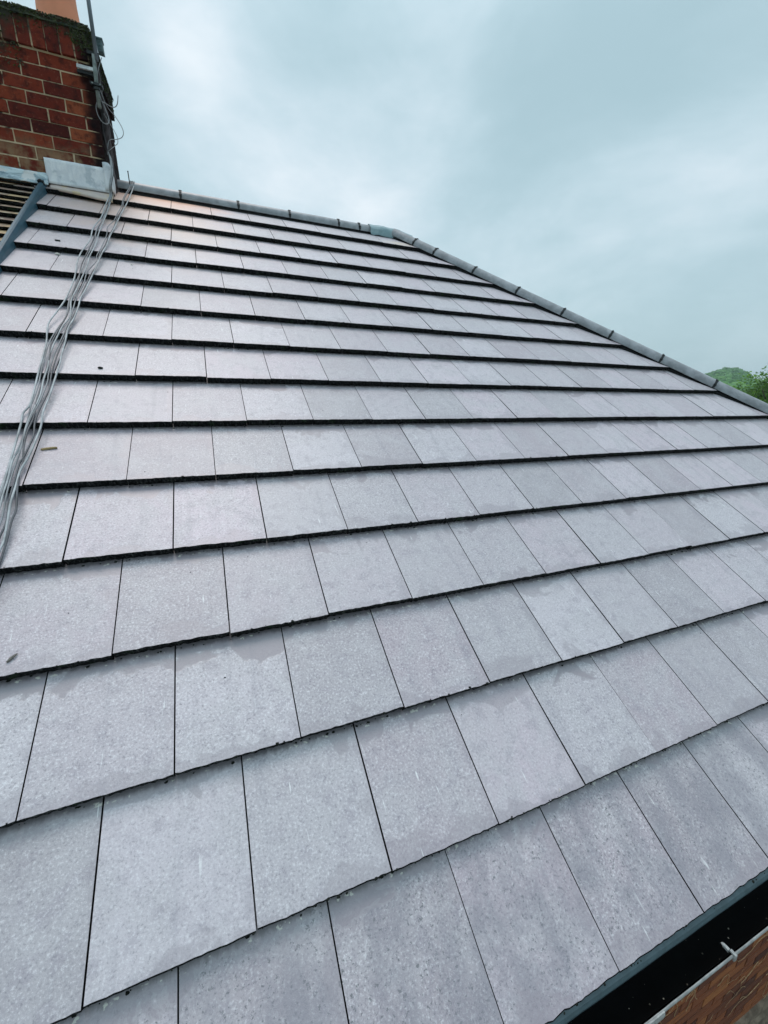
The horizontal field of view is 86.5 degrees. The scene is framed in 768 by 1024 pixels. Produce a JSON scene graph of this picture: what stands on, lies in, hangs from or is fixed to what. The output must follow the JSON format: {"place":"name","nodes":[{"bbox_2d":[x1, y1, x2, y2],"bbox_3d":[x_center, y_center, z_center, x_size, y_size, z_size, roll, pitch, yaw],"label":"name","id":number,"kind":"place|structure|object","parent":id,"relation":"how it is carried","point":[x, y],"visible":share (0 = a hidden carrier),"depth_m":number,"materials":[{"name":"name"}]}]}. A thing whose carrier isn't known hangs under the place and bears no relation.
{"place":"outdoors","nodes":[
{"label":"outdoors","id":0,"kind":"place"},
{"bbox_2d":[0,178,37,240],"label":"neighbouring house","id":1,"kind":"structure","parent":0,"point":[14,198],"depth_m":2.70,"materials":[{"name":"tile"}]},
{"bbox_2d":[1,0,767,381],"label":"sky","id":2,"kind":"structure","parent":0,"point":[606,161],"materials":[{"name":"blue"}]},
{"bbox_3d":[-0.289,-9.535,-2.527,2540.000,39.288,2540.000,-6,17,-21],"label":"ground","id":3,"kind":"structure","parent":0,"visible":0},
{"bbox_2d":[0,0,767,1023],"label":"bungalow","id":4,"kind":"object","parent":3,"relation":"on","point":[384,622],"visible":0.98,"depth_m":1.36,"materials":[{"name":"grey tile"}]},
{"bbox_2d":[6,653,17,662],"bbox_3d":[-0.954,0.374,1.047,0.007,0.014,0.026,8,17,23],"label":"twig","id":5,"kind":"object","parent":4,"relation":"on","point":[11,658],"visible":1,"depth_m":1.04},
{"bbox_2d":[41,447,56,449],"bbox_3d":[-1.236,-0.234,1.507,0.049,0.012,0.008,-8,18,-28],"label":"wood splinter","id":6,"kind":"object","parent":4,"relation":"on","point":[47,448],"visible":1,"depth_m":1.50,"materials":[{"name":"brown wood"}]},
{"bbox_2d":[0,109,110,491],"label":"cable","id":7,"kind":"object","parent":4,"relation":"attached to","point":[29,404],"visible":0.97,"depth_m":1.85,"materials":[{"name":"grey plastic"}]},
{"bbox_2d":[0,112,111,498],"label":"cable","id":8,"kind":"object","parent":4,"relation":"attached to","point":[1,492],"visible":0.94,"depth_m":1.83,"materials":[{"name":"grey plastic"}]},
{"bbox_2d":[0,94,112,508],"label":"cable","id":9,"kind":"object","parent":4,"relation":"attached to","point":[9,472],"visible":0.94,"depth_m":1.82,"materials":[{"name":"grey plastic"}]},
{"bbox_2d":[0,148,113,563],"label":"cable","id":10,"kind":"object","parent":4,"relation":"attached to","point":[15,511],"visible":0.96,"depth_m":1.57,"materials":[{"name":"grey plastic"}]},
{"bbox_2d":[0,180,130,524],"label":"cable","id":11,"kind":"object","parent":4,"relation":"attached to","point":[7,490],"visible":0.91,"depth_m":1.70,"materials":[{"name":"grey plastic"}]},
{"bbox_2d":[0,181,132,537],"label":"cable","id":12,"kind":"object","parent":4,"relation":"attached to","point":[20,461],"visible":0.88,"depth_m":1.62,"materials":[{"name":"grey plastic"}]},
{"bbox_2d":[0,181,134,551],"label":"cable","id":13,"kind":"object","parent":4,"relation":"attached to","point":[19,473],"visible":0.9,"depth_m":1.62,"materials":[{"name":"grey plastic"}]},
{"bbox_2d":[76,0,102,108],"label":"aerial mast","id":14,"kind":"object","parent":4,"relation":"attached to","point":[95,84],"visible":1,"depth_m":2.85,"materials":[{"name":"metal"}]},
{"bbox_2d":[96,36,104,56],"bbox_3d":[-2.003,-3.282,2.884,0.046,0.077,0.063,-6,17,-21],"label":"junction box","id":15,"kind":"object","parent":14,"relation":"attached to","point":[100,44],"visible":0.97,"depth_m":2.87,"materials":[{"name":"grey plastic"}]},
{"bbox_2d":[96,57,108,123],"bbox_3d":[-2.027,-3.016,2.918,0.087,0.410,0.027,-14,22,-41],"label":"wire","id":16,"kind":"object","parent":14,"relation":"attached to","point":[101,99],"visible":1,"depth_m":2.93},
{"bbox_2d":[97,68,111,155],"bbox_3d":[-2.057,-2.844,3.029,0.027,0.761,0.045,-2,16,-8],"label":"wire","id":17,"kind":"object","parent":4,"relation":"attached to","point":[105,115],"visible":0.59,"depth_m":3.00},
{"bbox_2d":[97,67,114,178],"bbox_3d":[-2.061,-2.849,3.047,0.025,0.761,0.022,0,16,-3],"label":"wire","id":18,"kind":"object","parent":4,"relation":"attached to","point":[110,137],"visible":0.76,"depth_m":3.06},
{"bbox_2d":[97,63,114,179],"bbox_3d":[-2.058,-2.846,3.037,0.021,0.761,0.048,-6,17,-21],"label":"wire","id":19,"kind":"object","parent":4,"relation":"attached to","point":[103,112],"visible":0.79,"depth_m":3.01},
{"bbox_2d":[96,63,116,184],"bbox_3d":[-2.070,-2.852,3.057,0.022,0.763,0.171,-6,17,-21],"label":"wire","id":20,"kind":"object","parent":4,"relation":"attached to","point":[105,118],"visible":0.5,"depth_m":2.99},
{"bbox_2d":[101,93,123,154],"bbox_3d":[-2.028,-2.885,3.044,0.037,0.412,0.145,11,19,32],"label":"wire","id":21,"kind":"object","parent":4,"relation":"attached to","point":[119,123],"visible":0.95,"depth_m":3.06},
{"bbox_2d":[103,113,117,150],"bbox_3d":[-2.038,-2.819,3.053,0.024,0.223,0.079,12,19,34],"label":"wire","id":22,"kind":"object","parent":21,"relation":"attached to","point":[114,131],"visible":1,"depth_m":3.07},
{"bbox_2d":[665,933,767,1023],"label":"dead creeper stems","id":23,"kind":"object","parent":4,"relation":"attached to","point":[694,991],"visible":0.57,"depth_m":2.22,"materials":[{"name":"brown plant"}]},
{"bbox_2d":[705,367,762,391],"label":"hill woodland","id":24,"kind":"object","parent":3,"relation":"on","point":[729,376],"visible":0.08,"depth_m":311.76,"materials":[{"name":"green plant"}]},
{"bbox_2d":[733,366,767,403],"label":"tree","id":25,"kind":"object","parent":3,"relation":"on","point":[761,393],"visible":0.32,"depth_m":26.80,"materials":[{"name":"green plant"}]}
]}

